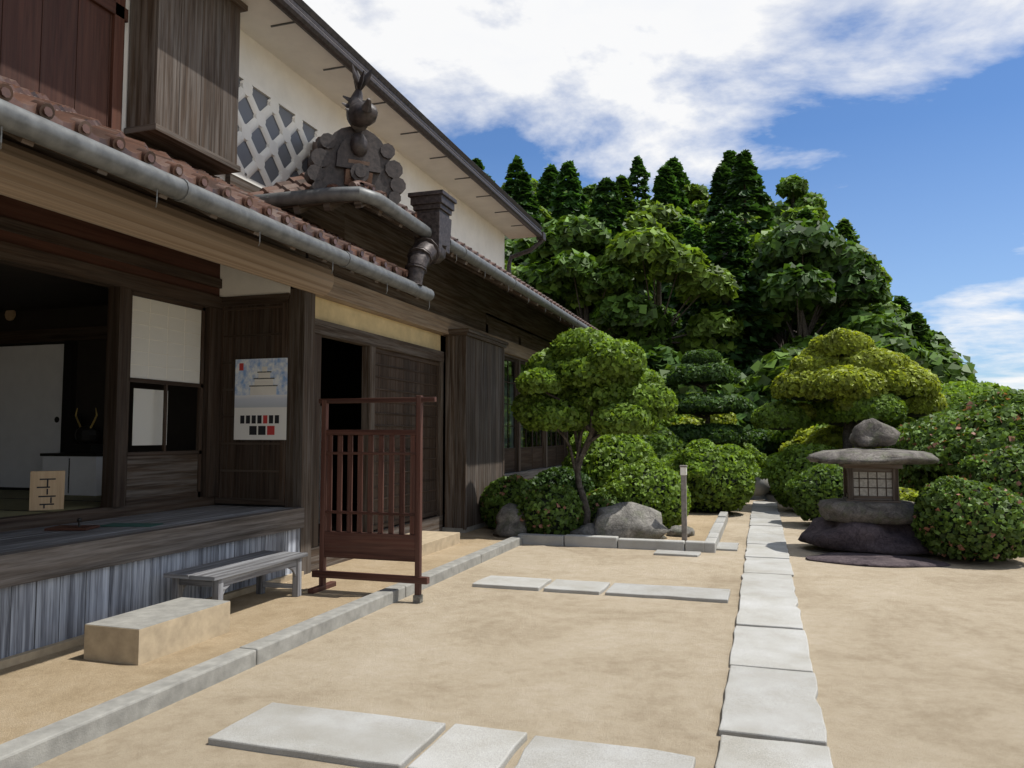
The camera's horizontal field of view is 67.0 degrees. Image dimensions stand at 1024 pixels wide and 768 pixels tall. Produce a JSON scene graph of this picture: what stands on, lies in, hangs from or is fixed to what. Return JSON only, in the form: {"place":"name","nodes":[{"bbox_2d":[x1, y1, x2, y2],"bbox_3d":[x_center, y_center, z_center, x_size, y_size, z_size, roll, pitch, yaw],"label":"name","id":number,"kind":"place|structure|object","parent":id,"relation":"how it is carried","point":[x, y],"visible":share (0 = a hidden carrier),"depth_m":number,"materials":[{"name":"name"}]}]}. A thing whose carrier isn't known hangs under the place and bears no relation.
{"place":"outdoors","nodes":[
{"label":"outdoors","id":0,"kind":"place"},
{"bbox_2d":[0,131,333,669],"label":"house","id":1,"kind":"structure","parent":0,"point":[143,357],"depth_m":7.50,"materials":[{"name":"brown wood"}]},
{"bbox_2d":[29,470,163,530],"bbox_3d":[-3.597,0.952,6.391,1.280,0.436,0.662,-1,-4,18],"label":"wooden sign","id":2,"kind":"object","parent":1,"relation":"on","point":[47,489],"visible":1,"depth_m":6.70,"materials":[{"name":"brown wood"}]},
{"bbox_2d":[0,75,406,277],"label":"roof","id":3,"kind":"structure","parent":1,"relation":"on","point":[22,97],"depth_m":4.83,"materials":[{"name":"brown ceramic"}]},
{"bbox_2d":[0,82,407,277],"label":"roof tile caps","id":4,"kind":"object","parent":3,"relation":"attached to","point":[47,111],"depth_m":4.47,"materials":[{"name":"brown ceramic"}]},
{"bbox_2d":[0,129,418,298],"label":"roof frame","id":5,"kind":"structure","parent":1,"relation":"on","point":[31,144],"depth_m":4.33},
{"bbox_2d":[0,0,545,272],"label":"house","id":6,"kind":"structure","parent":1,"relation":"on","point":[162,75],"depth_m":6.45,"materials":[{"name":"paint"}]},
{"bbox_2d":[0,99,588,328],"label":"gutters","id":7,"kind":"object","parent":1,"relation":"attached to","point":[33,127],"visible":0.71,"depth_m":5.10,"materials":[{"name":"grey metal"}]},
{"bbox_2d":[405,189,456,285],"bbox_3d":[-0.852,-1.418,7.688,0.380,0.997,0.682,-1,-4,18],"label":"rain hopper","id":8,"kind":"object","parent":7,"relation":"on","point":[433,209],"visible":0.94,"depth_m":7.67,"materials":[{"name":"grey metal"}]},
{"bbox_2d":[208,501,833,767],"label":"granite path","id":9,"kind":"structure","parent":0,"point":[772,715],"depth_m":3.94,"materials":[{"name":"grey stone"}]},
{"bbox_2d":[33,492,1023,767],"bbox_3d":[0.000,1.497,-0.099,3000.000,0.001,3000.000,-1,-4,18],"label":"ground","id":10,"kind":"structure","parent":0,"point":[917,666],"depth_m":5.04,"materials":[{"name":"beige sand"}]},
{"bbox_2d":[84,597,229,665],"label":"step block","id":11,"kind":"structure","parent":10,"relation":"on","point":[137,637],"depth_m":5.10,"materials":[{"name":"beige stone"}]},
{"bbox_2d":[0,537,504,743],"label":"sand strip","id":12,"kind":"object","parent":10,"relation":"on","point":[40,692],"visible":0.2,"depth_m":5.01,"materials":[{"name":"beige sand"}]},
{"bbox_2d":[164,550,307,599],"bbox_3d":[-2.280,1.690,6.508,0.476,0.375,1.270,-1,-4,18],"label":"bench","id":13,"kind":"object","parent":12,"relation":"on","point":[220,577],"visible":0.79,"depth_m":6.36,"materials":[{"name":"grey wood"}]},
{"bbox_2d":[0,536,521,767],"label":"kerb","id":14,"kind":"structure","parent":10,"relation":"on","point":[32,749],"depth_m":4.55,"materials":[{"name":"concrete"}]},
{"bbox_2d":[308,395,436,603],"bbox_3d":[-1.282,1.043,7.139,1.240,1.860,0.400,-1,-4,18],"label":"screen","id":15,"kind":"object","parent":10,"relation":"on","point":[390,545],"visible":1,"depth_m":7.12,"materials":[{"name":"brown wood"}]},
{"bbox_2d":[231,203,567,574],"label":"house","id":16,"kind":"structure","parent":10,"relation":"on","point":[465,347],"depth_m":11.39,"materials":[{"name":"brown wood"}]},
{"bbox_2d":[278,201,576,328],"bbox_3d":[0.169,-1.522,13.246,1.531,0.922,13.573,-1,-4,18],"label":"roof frame","id":17,"kind":"object","parent":16,"relation":"on","point":[374,212],"visible":0.44,"depth_m":8.74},
{"bbox_2d":[226,173,344,237],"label":"hip wall","id":18,"kind":"structure","parent":17,"relation":"attached to","point":[332,221],"depth_m":8.38,"materials":[{"name":"brown wood"}]},
{"bbox_2d":[231,71,327,187],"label":"lattice wall","id":19,"kind":"structure","parent":18,"relation":"attached to","point":[276,137],"depth_m":7.56,"materials":[{"name":"grey paint"}]},
{"bbox_2d":[251,172,366,194],"bbox_3d":[-1.753,-2.015,7.583,1.505,0.908,1.470,-1,-4,18],"label":"roof hip","id":20,"kind":"object","parent":17,"relation":"on","point":[299,182],"visible":0.3,"depth_m":7.25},
{"bbox_2d":[251,181,360,193],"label":"roof tile caps","id":21,"kind":"object","parent":20,"relation":"attached to","point":[355,183],"visible":0.19,"depth_m":6.71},
{"bbox_2d":[307,136,372,184],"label":"hip ridge","id":22,"kind":"structure","parent":20,"relation":"on","point":[347,179],"depth_m":6.83,"materials":[{"name":"ceramic"}]},
{"bbox_2d":[304,64,405,203],"bbox_3d":[-1.389,-2.220,6.918,0.720,1.296,0.712,-1,-4,18],"label":"roof ornament","id":23,"kind":"object","parent":17,"relation":"on","point":[331,155],"visible":0.94,"depth_m":6.79,"materials":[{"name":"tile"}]},
{"bbox_2d":[351,178,577,317],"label":"roof","id":24,"kind":"structure","parent":16,"relation":"on","point":[362,182],"depth_m":7.71,"materials":[{"name":"brown ceramic"}]},
{"bbox_2d":[364,183,579,320],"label":"roof tiles","id":25,"kind":"object","parent":24,"relation":"attached to","point":[372,187],"visible":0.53,"depth_m":9.56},
{"bbox_2d":[460,510,730,540],"bbox_3d":[1.017,2.761,18.656,8.380,0.150,15.600,-1,-4,18],"label":"garden bed","id":26,"kind":"object","parent":10,"relation":"on","point":[701,524],"visible":0.07,"depth_m":11.90,"materials":[{"name":"beige sand"}]},
{"bbox_2d":[493,503,527,536],"bbox_3d":[-0.002,1.957,11.153,0.565,0.469,0.556,-1,-4,18],"label":"rock","id":27,"kind":"object","parent":26,"relation":"on","point":[509,522],"visible":0.75,"depth_m":10.99,"materials":[{"name":"grey stone"}]},
{"bbox_2d":[570,523,594,534],"bbox_3d":[1.062,2.070,10.792,0.538,0.260,0.350,-1,-4,18],"label":"rock","id":28,"kind":"object","parent":26,"relation":"on","point":[587,529],"visible":0.34,"depth_m":10.71,"materials":[{"name":"grey stone"}]},
{"bbox_2d":[593,502,669,538],"bbox_3d":[1.604,1.922,10.784,1.166,0.554,0.653,0,-4,1],"label":"rock","id":29,"kind":"object","parent":26,"relation":"on","point":[628,520],"visible":0.73,"depth_m":10.59,"materials":[{"name":"grey stone"}]},
{"bbox_2d":[666,525,694,536],"bbox_3d":[2.425,2.139,11.184,0.418,0.186,0.375,-1,-4,18],"label":"rock","id":30,"kind":"object","parent":26,"relation":"on","point":[675,530],"visible":0.63,"depth_m":11.07,"materials":[{"name":"grey stone"}]},
{"bbox_2d":[679,465,686,541],"bbox_3d":[2.361,1.660,10.606,0.100,1.085,0.100,-1,-4,18],"label":"garden post","id":31,"kind":"object","parent":26,"relation":"on","point":[683,471],"visible":0.8,"depth_m":10.58,"materials":[{"name":"wood"}]},
{"bbox_2d":[510,327,1011,561],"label":"trees","id":32,"kind":"object","parent":26,"relation":"on","point":[639,408],"depth_m":14.43,"materials":[{"name":"green plant"}]},
{"bbox_2d":[518,512,727,552],"bbox_3d":[1.934,2.251,12.130,2.650,0.206,3.907,-1,-4,18],"label":"garden edging","id":33,"kind":"object","parent":10,"relation":"on","point":[709,544],"visible":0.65,"depth_m":10.32,"materials":[{"name":"stone"}]},
{"bbox_2d":[479,388,1023,561],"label":"flowering bushes","id":34,"kind":"object","parent":10,"relation":"on","point":[969,438],"visible":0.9,"depth_m":10.98,"materials":[{"name":"green plant"}]},
{"bbox_2d":[487,354,1023,560],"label":"shrub","id":35,"kind":"object","parent":10,"relation":"on","point":[939,473],"visible":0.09,"depth_m":11.80,"materials":[{"name":"green plant"}]},
{"bbox_2d":[750,477,769,499],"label":"stone ornaments","id":36,"kind":"object","parent":10,"relation":"on","point":[762,490],"visible":0.38,"depth_m":17.92,"materials":[{"name":"stone"}]},
{"bbox_2d":[798,517,930,554],"bbox_3d":[4.656,1.874,10.082,1.752,0.532,1.318,-1,-4,18],"label":"lantern base stone","id":37,"kind":"object","parent":10,"relation":"on","point":[892,539],"visible":0.61,"depth_m":9.61,"materials":[{"name":"grey stone"}]},
{"bbox_2d":[817,498,919,524],"bbox_3d":[4.666,1.639,10.002,1.303,0.286,0.969,-1,-4,18],"label":"lantern middle stone","id":38,"kind":"object","parent":37,"relation":"on","point":[842,510],"visible":0.75,"depth_m":9.64,"materials":[{"name":"grey stone"}]},
{"bbox_2d":[839,464,902,502],"bbox_3d":[4.652,1.280,10.047,0.680,0.530,0.680,-1,-4,18],"label":"lantern light chamber","id":39,"kind":"object","parent":38,"relation":"on","point":[879,483],"visible":0.98,"depth_m":9.80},
{"bbox_2d":[806,448,938,464],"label":"lantern roof","id":40,"kind":"structure","parent":39,"relation":"on","point":[887,456],"depth_m":9.57,"materials":[{"name":"grey stone"}]},
{"bbox_2d":[849,418,899,447],"bbox_3d":[4.701,0.636,10.056,0.592,0.387,0.454,-4,-5,45],"label":"lantern top stone","id":41,"kind":"object","parent":40,"relation":"on","point":[871,433],"visible":1,"depth_m":9.95,"materials":[{"name":"grey stone"}]},
{"bbox_2d":[805,552,949,567],"bbox_3d":[4.327,2.107,9.176,1.585,0.092,0.854,-1,-4,18],"label":"flat base stone","id":42,"kind":"object","parent":10,"relation":"on","point":[872,560],"visible":0.81,"depth_m":9.04,"materials":[{"name":"grey stone"}]},
{"bbox_2d":[580,318,597,329],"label":"roof tiles","id":43,"kind":"object","parent":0,"point":[586,323],"visible":0.23,"depth_m":15.04,"materials":[{"name":"ceramic"}]},
{"bbox_2d":[303,0,1023,389],"label":"sky","id":44,"kind":"structure","parent":0,"point":[906,117],"materials":[{"name":"blue"}]},
{"bbox_2d":[472,149,978,430],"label":"forest","id":45,"kind":"object","parent":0,"point":[757,277],"depth_m":35.31,"materials":[{"name":"green plant"}]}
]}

